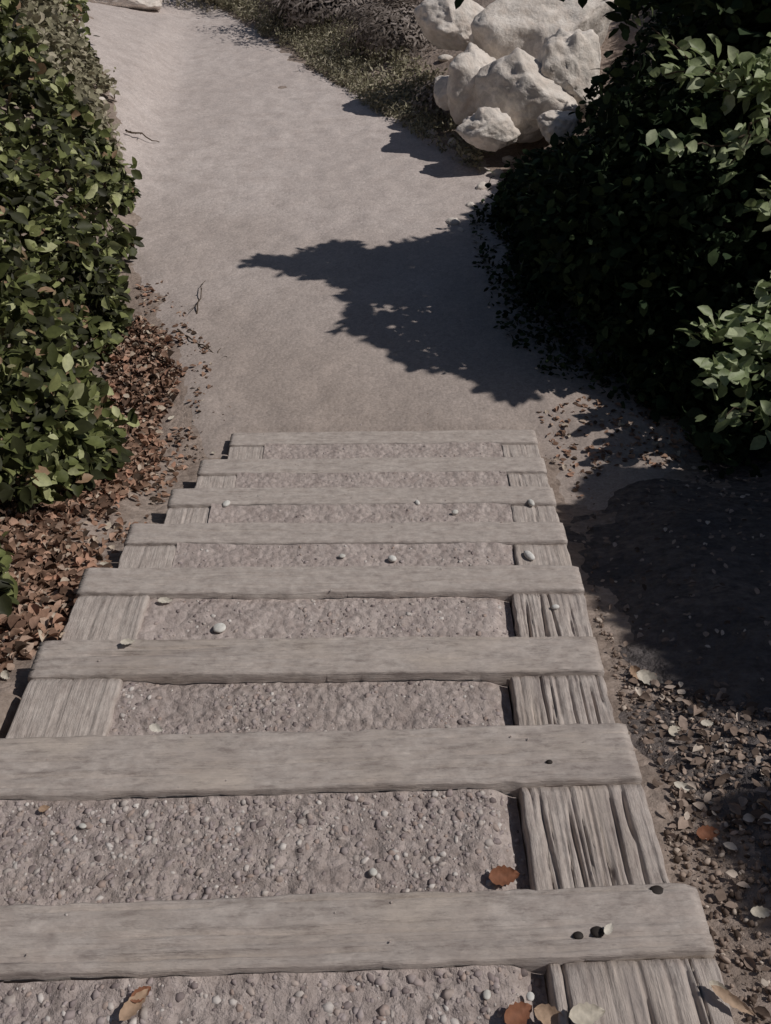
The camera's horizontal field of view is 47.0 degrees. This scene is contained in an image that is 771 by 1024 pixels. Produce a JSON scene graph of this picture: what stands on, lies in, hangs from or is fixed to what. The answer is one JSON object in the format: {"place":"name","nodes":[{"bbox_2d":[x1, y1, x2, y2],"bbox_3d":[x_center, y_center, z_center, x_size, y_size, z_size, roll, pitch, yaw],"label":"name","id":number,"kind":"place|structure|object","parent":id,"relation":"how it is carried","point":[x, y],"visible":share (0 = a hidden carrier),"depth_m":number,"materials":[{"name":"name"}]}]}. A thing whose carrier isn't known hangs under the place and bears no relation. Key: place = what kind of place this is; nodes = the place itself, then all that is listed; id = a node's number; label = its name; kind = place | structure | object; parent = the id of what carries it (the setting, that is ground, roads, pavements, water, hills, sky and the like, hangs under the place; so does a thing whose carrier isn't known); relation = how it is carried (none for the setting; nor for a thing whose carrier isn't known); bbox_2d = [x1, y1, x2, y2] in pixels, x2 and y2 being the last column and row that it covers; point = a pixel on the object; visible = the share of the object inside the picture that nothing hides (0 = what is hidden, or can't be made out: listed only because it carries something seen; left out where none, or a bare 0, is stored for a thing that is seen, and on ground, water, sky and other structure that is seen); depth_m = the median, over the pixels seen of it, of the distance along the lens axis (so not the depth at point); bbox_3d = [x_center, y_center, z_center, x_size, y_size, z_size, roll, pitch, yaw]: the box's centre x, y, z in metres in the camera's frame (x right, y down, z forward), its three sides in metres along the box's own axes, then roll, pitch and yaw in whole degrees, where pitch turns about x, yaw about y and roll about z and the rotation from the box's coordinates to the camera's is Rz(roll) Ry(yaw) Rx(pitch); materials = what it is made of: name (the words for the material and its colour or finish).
{"place":"outdoors","nodes":[
{"label":"outdoors","id":0,"kind":"place"},
{"bbox_2d":[74,0,688,509],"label":"path","id":1,"kind":"structure","parent":0,"point":[274,228],"depth_m":5.44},
{"bbox_2d":[125,129,158,141],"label":"twig","id":2,"kind":"object","parent":1,"relation":"on","point":[127,131],"visible":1,"depth_m":7.00,"materials":[{"name":"wood"}]},
{"bbox_2d":[188,280,205,313],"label":"twig","id":3,"kind":"object","parent":1,"relation":"on","point":[198,300],"visible":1,"depth_m":5.01,"materials":[{"name":"wood"}]},
{"bbox_2d":[177,329,226,356],"bbox_3d":[-0.971,-0.893,4.687,0.430,0.034,0.079,29,48,30],"label":"twig","id":4,"kind":"object","parent":1,"relation":"on","point":[181,332],"visible":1,"depth_m":4.70,"materials":[{"name":"brown wood"}]},
{"bbox_2d":[163,0,253,11],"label":"bank shrub","id":5,"kind":"object","parent":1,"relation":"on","point":[221,3],"visible":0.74,"depth_m":11.02,"materials":[{"name":"green plant"}]},
{"bbox_2d":[227,430,540,458],"bbox_3d":[-0.006,-0.179,3.891,1.379,0.144,0.458,-1,40,-1],"label":"timber step","id":6,"kind":"object","parent":1,"relation":"on","point":[392,444],"visible":0.46,"depth_m":3.95,"materials":[{"name":"wood"}]},
{"bbox_2d":[195,457,549,487],"bbox_3d":[-0.051,-0.034,3.513,1.406,0.148,0.435,-1,40,-1],"label":"timber step","id":7,"kind":"object","parent":6,"relation":"on","point":[418,472],"visible":0.41,"depth_m":3.56,"materials":[{"name":"wood"}]},
{"bbox_2d":[164,486,559,523],"bbox_3d":[-0.083,0.093,3.139,1.397,0.155,0.423,0,40,-1],"label":"timber step","id":8,"kind":"object","parent":7,"relation":"on","point":[369,504],"visible":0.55,"depth_m":3.17,"materials":[{"name":"wood"}]},
{"bbox_2d":[222,500,229,506],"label":"pebble","id":9,"kind":"object","parent":8,"relation":"on","point":[226,503],"visible":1,"depth_m":3.17,"materials":[{"name":"white stone"}]},
{"bbox_2d":[118,522,571,567],"bbox_3d":[-0.124,0.214,2.776,1.410,0.144,0.410,0,40,0],"label":"timber step","id":10,"kind":"object","parent":8,"relation":"on","point":[283,544],"visible":0.51,"depth_m":2.81,"materials":[{"name":"wood"}]},
{"bbox_2d":[61,565,606,691],"bbox_3d":[-0.151,0.354,2.397,1.410,0.138,0.474,0,40,0],"label":"timber step","id":11,"kind":"object","parent":10,"relation":"on","point":[356,601],"visible":0.55,"depth_m":2.44,"materials":[{"name":"wood"}]},
{"bbox_2d":[158,597,172,602],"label":"fallen leaf","id":12,"kind":"object","parent":11,"relation":"on","point":[164,600],"visible":1,"depth_m":2.44,"materials":[{"name":"beige plant"}]},
{"bbox_2d":[213,623,225,632],"bbox_3d":[-0.443,0.309,2.369,0.034,0.013,0.034,0,40,0],"label":"pebble","id":13,"kind":"object","parent":11,"relation":"on","point":[219,627],"visible":1,"depth_m":2.36,"materials":[{"name":"white stone"}]},
{"bbox_2d":[5,636,614,737],"bbox_3d":[-0.157,0.504,1.995,1.329,0.157,0.468,0,40,-1],"label":"timber step","id":14,"kind":"object","parent":11,"relation":"on","point":[135,688],"visible":0.41,"depth_m":2.04,"materials":[{"name":"wood"}]},
{"bbox_2d":[120,638,134,644],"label":"fallen leaf","id":15,"kind":"object","parent":14,"relation":"on","point":[126,641],"visible":1,"depth_m":2.10,"materials":[{"name":"beige plant"}]},
{"bbox_2d":[149,723,162,731],"bbox_3d":[-0.436,0.412,1.687,0.030,0.006,0.018,17,55,12],"label":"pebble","id":16,"kind":"object","parent":14,"relation":"on","point":[156,727],"visible":1,"depth_m":1.69,"materials":[{"name":"beige stone"}]},
{"bbox_2d":[0,723,669,905],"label":"timber step","id":17,"kind":"object","parent":14,"relation":"on","point":[265,814],"visible":0.67,"depth_m":1.58,"materials":[{"name":"wood"}]},
{"bbox_2d":[38,805,49,811],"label":"fallen leaf","id":18,"kind":"object","parent":17,"relation":"on","point":[43,808],"visible":1,"depth_m":1.58,"materials":[{"name":"brown plant"}]},
{"bbox_2d":[79,823,85,828],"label":"pebble","id":19,"kind":"object","parent":17,"relation":"on","point":[82,825],"visible":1,"depth_m":1.55,"materials":[{"name":"white stone"}]},
{"bbox_2d":[0,883,733,1023],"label":"timber step","id":20,"kind":"object","parent":17,"relation":"on","point":[426,957],"visible":0.98,"depth_m":1.19,"materials":[{"name":"wood"}]},
{"bbox_2d":[119,988,148,1020],"bbox_3d":[-0.326,0.639,1.149,0.021,0.007,0.050,34,44,18],"label":"fallen leaf","id":21,"kind":"object","parent":20,"relation":"on","point":[129,1009],"visible":1,"depth_m":1.15,"materials":[{"name":"beige plant"}]},
{"bbox_2d":[130,986,150,1002],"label":"fallen leaf","id":22,"kind":"object","parent":20,"relation":"on","point":[139,989],"visible":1,"depth_m":1.16,"materials":[{"name":"brown plant"}]},
{"bbox_2d":[483,989,490,999],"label":"pebble","id":23,"kind":"object","parent":20,"relation":"on","point":[486,994],"visible":1,"depth_m":1.16,"materials":[{"name":"white stone"}]},
{"bbox_2d":[504,1001,531,1023],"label":"fallen leaf","id":24,"kind":"object","parent":20,"relation":"on","point":[518,1013],"visible":1,"depth_m":1.14,"materials":[{"name":"brown plant"}]},
{"bbox_2d":[526,992,533,1000],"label":"pebble","id":25,"kind":"object","parent":20,"relation":"on","point":[529,996],"visible":1,"depth_m":1.16,"materials":[{"name":"white stone"}]},
{"bbox_2d":[534,1004,562,1023],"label":"fallen leaf","id":26,"kind":"object","parent":20,"relation":"on","point":[546,1013],"visible":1,"depth_m":1.14,"materials":[{"name":"beige plant"}]},
{"bbox_2d":[568,1001,604,1023],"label":"fallen leaf","id":27,"kind":"object","parent":20,"relation":"on","point":[586,1012],"visible":1,"depth_m":1.13,"materials":[{"name":"beige plant"}]},
{"bbox_2d":[604,923,612,934],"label":"pebble","id":28,"kind":"object","parent":20,"relation":"on","point":[608,928],"visible":1,"depth_m":1.21,"materials":[{"name":"white stone"}]},
{"bbox_2d":[709,980,728,990],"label":"fallen leaf","id":29,"kind":"object","parent":20,"relation":"on","point":[714,982],"visible":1,"depth_m":1.15,"materials":[{"name":"beige plant"}]},
{"bbox_2d":[711,985,755,1015],"bbox_3d":[0.445,0.626,1.137,0.060,0.008,0.016,28,61,22],"label":"fallen leaf","id":30,"kind":"object","parent":20,"relation":"on","point":[729,998],"visible":1,"depth_m":1.14,"materials":[{"name":"beige plant"}]},
{"bbox_2d":[369,868,376,875],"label":"pebble","id":31,"kind":"object","parent":17,"relation":"on","point":[372,871],"visible":1,"depth_m":1.49,"materials":[{"name":"white stone"}]},
{"bbox_2d":[488,865,519,885],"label":"fallen leaf","id":32,"kind":"object","parent":17,"relation":"on","point":[503,875],"visible":1,"depth_m":1.48,"materials":[{"name":"brown plant"}]},
{"bbox_2d":[551,604,558,608],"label":"pebble","id":33,"kind":"object","parent":11,"relation":"on","point":[555,606],"visible":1,"depth_m":2.40,"materials":[{"name":"white stone"}]},
{"bbox_2d":[388,555,396,561],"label":"pebble","id":34,"kind":"object","parent":10,"relation":"on","point":[391,558],"visible":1,"depth_m":2.75,"materials":[{"name":"white stone"}]},
{"bbox_2d":[524,550,534,559],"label":"pebble","id":35,"kind":"object","parent":10,"relation":"on","point":[529,555],"visible":1,"depth_m":2.75,"materials":[{"name":"white stone"}]},
{"bbox_2d":[528,499,534,505],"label":"pebble","id":36,"kind":"object","parent":8,"relation":"on","point":[531,502],"visible":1,"depth_m":3.17,"materials":[{"name":"white stone"}]},
{"bbox_2d":[176,318,594,504],"bbox_3d":[0.013,-0.593,4.336,2.369,0.080,1.791,0,40,0],"label":"path grit","id":37,"kind":"object","parent":1,"relation":"on","point":[331,341],"visible":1,"depth_m":4.03,"materials":[{"name":"soil"}]},
{"bbox_2d":[492,169,503,176],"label":"rock","id":38,"kind":"object","parent":1,"relation":"on","point":[497,172],"visible":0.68,"depth_m":6.62,"materials":[{"name":"stone"}]},
{"bbox_2d":[469,199,681,418],"bbox_3d":[0.934,-1.270,5.102,0.892,0.158,2.943,-10,41,-12],"label":"sparse cover","id":39,"kind":"object","parent":1,"relation":"on","point":[541,338],"visible":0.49,"depth_m":4.80,"materials":[{"name":"green plant"}]},
{"bbox_2d":[537,396,698,496],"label":"leaf bits","id":40,"kind":"object","parent":1,"relation":"on","point":[630,455],"visible":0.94,"depth_m":4.03,"materials":[{"name":"brown plant"}]},
{"bbox_2d":[0,0,770,1023],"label":"ground","id":41,"kind":"structure","parent":0,"point":[616,624],"depth_m":3.03,"materials":[{"name":"soil"}]},
{"bbox_2d":[0,670,9,678],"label":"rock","id":42,"kind":"object","parent":41,"relation":"on","point":[4,674],"visible":1,"depth_m":2.12,"materials":[{"name":"beige stone"}]},
{"bbox_2d":[0,335,130,616],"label":"leafy shrub","id":43,"kind":"object","parent":41,"relation":"on","point":[44,481],"visible":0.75,"depth_m":3.08,"materials":[{"name":"green plant"}]},
{"bbox_2d":[0,0,135,202],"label":"leafy shrub","id":44,"kind":"object","parent":41,"relation":"on","point":[46,17],"visible":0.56,"depth_m":6.40,"materials":[{"name":"green plant"}]},
{"bbox_2d":[0,110,139,484],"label":"leafy shrub","id":45,"kind":"object","parent":41,"relation":"on","point":[44,329],"visible":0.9,"depth_m":3.95,"materials":[{"name":"green plant"}]},
{"bbox_2d":[0,0,144,332],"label":"leafy shrub","id":46,"kind":"object","parent":41,"relation":"on","point":[59,107],"visible":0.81,"depth_m":5.07,"materials":[{"name":"green plant"}]},
{"bbox_2d":[47,0,105,74],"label":"leafy shrub","id":47,"kind":"object","parent":41,"relation":"on","point":[80,7],"visible":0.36,"depth_m":7.72,"materials":[{"name":"green plant"}]},
{"bbox_2d":[0,313,184,672],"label":"leaf litter","id":48,"kind":"object","parent":41,"relation":"on","point":[53,608],"visible":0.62,"depth_m":3.06,"materials":[{"name":"brown plant"}]},
{"bbox_2d":[88,0,161,10],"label":"boulder","id":49,"kind":"object","parent":41,"relation":"on","point":[149,5],"visible":0.37,"depth_m":10.43,"materials":[{"name":"stone"}]},
{"bbox_2d":[40,280,211,615],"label":"scattered litter","id":50,"kind":"object","parent":41,"relation":"on","point":[147,490],"visible":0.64,"depth_m":3.65,"materials":[{"name":"brown plant"}]},
{"bbox_2d":[247,0,409,33],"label":"bank shrub","id":51,"kind":"object","parent":41,"relation":"on","point":[300,8],"visible":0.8,"depth_m":9.56,"materials":[{"name":"green plant"}]},
{"bbox_2d":[203,0,493,171],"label":"verge plants","id":52,"kind":"object","parent":41,"relation":"on","point":[322,51],"visible":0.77,"depth_m":8.46,"materials":[{"name":"green plant"}]},
{"bbox_2d":[447,42,495,124],"bbox_3d":[0.730,-3.317,6.936,0.522,0.612,0.511,0,40,0],"label":"boulder","id":53,"kind":"object","parent":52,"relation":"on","point":[469,62],"visible":0.52,"depth_m":6.73,"materials":[{"name":"stone"}]},
{"bbox_2d":[434,75,449,110],"bbox_3d":[0.520,-3.367,7.112,0.275,0.235,0.286,0,40,0],"label":"boulder","id":54,"kind":"object","parent":53,"relation":"on","point":[440,92],"visible":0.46,"depth_m":7.04,"materials":[{"name":"stone"}]},
{"bbox_2d":[329,0,443,63],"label":"bank shrub","id":55,"kind":"object","parent":41,"relation":"on","point":[396,26],"visible":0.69,"depth_m":8.61,"materials":[{"name":"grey plant"}]},
{"bbox_2d":[399,81,450,119],"bbox_3d":[0.574,-3.578,7.649,0.915,0.325,0.655,0,40,0],"label":"bank shrub","id":56,"kind":"object","parent":41,"relation":"on","point":[431,99],"visible":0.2,"depth_m":7.55,"materials":[{"name":"green plant"}]},
{"bbox_2d":[427,129,437,137],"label":"rock","id":57,"kind":"object","parent":41,"relation":"on","point":[432,132],"visible":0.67,"depth_m":7.33,"materials":[{"name":"stone"}]},
{"bbox_2d":[438,54,452,61],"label":"rock","id":58,"kind":"object","parent":41,"relation":"on","point":[444,57],"visible":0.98,"depth_m":8.32,"materials":[{"name":"stone"}]},
{"bbox_2d":[447,138,456,146],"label":"rock","id":59,"kind":"object","parent":41,"relation":"on","point":[454,142],"visible":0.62,"depth_m":7.13,"materials":[{"name":"stone"}]},
{"bbox_2d":[445,217,459,224],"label":"rock","id":60,"kind":"object","parent":41,"relation":"on","point":[453,221],"visible":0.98,"depth_m":5.95,"materials":[{"name":"stone"}]},
{"bbox_2d":[466,202,474,206],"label":"rock","id":61,"kind":"object","parent":41,"relation":"on","point":[469,204],"visible":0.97,"depth_m":6.18,"materials":[{"name":"stone"}]},
{"bbox_2d":[476,181,487,189],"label":"rock","id":62,"kind":"object","parent":41,"relation":"on","point":[480,186],"visible":0.64,"depth_m":6.41,"materials":[{"name":"stone"}]},
{"bbox_2d":[455,107,520,151],"bbox_3d":[0.731,-2.825,6.541,0.466,0.307,0.334,-11,41,-13],"label":"boulder","id":63,"kind":"object","parent":41,"relation":"on","point":[489,129],"visible":1,"depth_m":6.44,"materials":[{"name":"stone"}]},
{"bbox_2d":[502,155,515,163],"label":"rock","id":64,"kind":"object","parent":41,"relation":"on","point":[509,158],"visible":0.67,"depth_m":6.81,"materials":[{"name":"stone"}]},
{"bbox_2d":[472,47,577,142],"bbox_3d":[1.050,-3.146,6.699,0.795,0.653,0.553,0,40,0],"label":"boulder","id":65,"kind":"object","parent":41,"relation":"on","point":[519,88],"visible":0.76,"depth_m":6.51,"materials":[{"name":"stone"}]},
{"bbox_2d":[468,0,614,59],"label":"boulder","id":66,"kind":"object","parent":41,"relation":"on","point":[500,28],"visible":0.33,"depth_m":6.97,"materials":[{"name":"stone"}]},
{"bbox_2d":[413,0,484,50],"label":"boulder","id":67,"kind":"object","parent":66,"relation":"on","point":[444,24],"visible":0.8,"depth_m":7.37,"materials":[{"name":"stone"}]},
{"bbox_2d":[485,107,613,231],"bbox_3d":[1.317,-2.310,6.100,1.344,0.942,1.707,0,40,0],"label":"shade shrub","id":68,"kind":"object","parent":41,"relation":"on","point":[508,189],"visible":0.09,"depth_m":5.82,"materials":[{"name":"green plant"}]},
{"bbox_2d":[537,27,600,118],"bbox_3d":[1.356,-3.299,6.709,0.531,0.633,0.475,-10,41,-12],"label":"boulder","id":69,"kind":"object","parent":41,"relation":"on","point":[568,60],"visible":0.55,"depth_m":6.52,"materials":[{"name":"stone"}]},
{"bbox_2d":[488,146,725,418],"bbox_3d":[1.573,-1.579,5.368,1.808,0.326,3.598,0,40,0],"label":"ground cover","id":70,"kind":"object","parent":41,"relation":"on","point":[590,316],"visible":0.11,"depth_m":4.80,"materials":[{"name":"green plant"}]},
{"bbox_2d":[454,0,770,42],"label":"overhanging tree","id":71,"kind":"object","parent":41,"relation":"on","point":[626,9],"visible":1,"depth_m":3.99,"materials":[{"name":"green plant"}]},
{"bbox_2d":[507,165,728,318],"bbox_3d":[1.409,-1.740,5.302,1.351,0.921,1.833,12,42,14],"label":"shade shrub","id":72,"kind":"object","parent":41,"relation":"on","point":[528,262],"visible":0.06,"depth_m":5.07,"materials":[{"name":"green plant"}]},
{"bbox_2d":[512,0,770,373],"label":"shade shrub","id":73,"kind":"object","parent":41,"relation":"on","point":[642,196],"visible":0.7,"depth_m":4.11,"materials":[{"name":"green plant"}]},
{"bbox_2d":[634,7,770,231],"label":"leafy branch","id":74,"kind":"object","parent":73,"relation":"attached to","point":[744,85],"visible":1,"depth_m":3.88,"materials":[{"name":"green plant"}]},
{"bbox_2d":[556,0,770,194],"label":"shade shrub","id":75,"kind":"object","parent":41,"relation":"on","point":[664,21],"visible":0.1,"depth_m":5.56,"materials":[{"name":"green plant"}]},
{"bbox_2d":[586,203,770,478],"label":"shade shrub","id":76,"kind":"object","parent":41,"relation":"on","point":[707,441],"visible":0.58,"depth_m":3.99,"materials":[{"name":"green plant"}]},
{"bbox_2d":[675,270,770,449],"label":"leafy branch","id":77,"kind":"object","parent":76,"relation":"attached to","point":[731,368],"visible":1,"depth_m":3.72,"materials":[{"name":"green plant"}]},
{"bbox_2d":[607,217,770,432],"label":"shade shrub","id":78,"kind":"object","parent":41,"relation":"on","point":[670,322],"visible":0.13,"depth_m":4.32,"materials":[{"name":"green plant"}]},
{"bbox_2d":[696,825,719,839],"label":"fallen leaf","id":79,"kind":"object","parent":41,"relation":"on","point":[705,832],"visible":1,"depth_m":1.69,"materials":[{"name":"brown plant"}]},
{"bbox_2d":[750,906,770,917],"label":"fallen leaf","id":80,"kind":"object","parent":41,"relation":"on","point":[760,911],"visible":1,"depth_m":1.48,"materials":[{"name":"grey plant"}]},
{"bbox_2d":[632,3,656,38],"bbox_3d":[3.683,-4.963,6.631,3.168,2.658,3.011,0,40,0],"label":"shade shrub","id":81,"kind":"object","parent":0,"point":[644,16],"visible":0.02,"depth_m":7.50,"materials":[{"name":"green plant"}]},
{"bbox_2d":[564,197,770,889],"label":"dirt","id":82,"kind":"structure","parent":0,"point":[730,655],"depth_m":2.62,"materials":[{"name":"brown soil"}]},
{"bbox_2d":[537,110,578,144],"bbox_3d":[1.247,-2.778,6.406,0.324,0.216,0.301,0,40,0],"label":"boulder","id":83,"kind":"object","parent":82,"relation":"on","point":[557,122],"visible":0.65,"depth_m":6.31,"materials":[{"name":"stone"}]},
{"bbox_2d":[629,665,639,678],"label":"fallen leaf","id":84,"kind":"object","parent":82,"relation":"on","point":[634,669],"visible":0.7,"depth_m":2.28,"materials":[{"name":"brown plant"}]},
{"bbox_2d":[636,669,662,684],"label":"fallen leaf","id":85,"kind":"object","parent":82,"relation":"on","point":[645,676],"visible":0.91,"depth_m":2.25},
{"bbox_2d":[570,443,770,1017],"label":"shaded litter","id":86,"kind":"object","parent":82,"relation":"on","point":[748,961],"visible":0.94,"depth_m":2.42,"materials":[{"name":"plant"}]},
{"bbox_2d":[668,725,680,735],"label":"fallen leaf","id":87,"kind":"object","parent":82,"relation":"on","point":[672,730],"visible":1,"depth_m":2.01,"materials":[{"name":"beige plant"}]},
{"bbox_2d":[584,548,770,1023],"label":"soil crumbs","id":88,"kind":"object","parent":82,"relation":"on","point":[738,895],"visible":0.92,"depth_m":1.69,"materials":[{"name":"brown soil"}]},
{"bbox_2d":[674,781,693,790],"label":"fallen leaf","id":89,"kind":"object","parent":82,"relation":"on","point":[684,786],"visible":0.94,"depth_m":1.82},
{"bbox_2d":[629,677,770,855],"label":"dirt debris","id":90,"kind":"object","parent":82,"relation":"on","point":[764,819],"visible":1,"depth_m":1.88,"materials":[{"name":"stone"}]},
{"bbox_2d":[701,719,713,725],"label":"fallen leaf","id":91,"kind":"object","parent":82,"relation":"on","point":[707,722],"visible":1,"depth_m":2.01,"materials":[{"name":"beige plant"}]},
{"bbox_2d":[757,798,770,805],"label":"fallen leaf","id":92,"kind":"object","parent":82,"relation":"on","point":[760,799],"visible":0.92,"depth_m":1.72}
]}

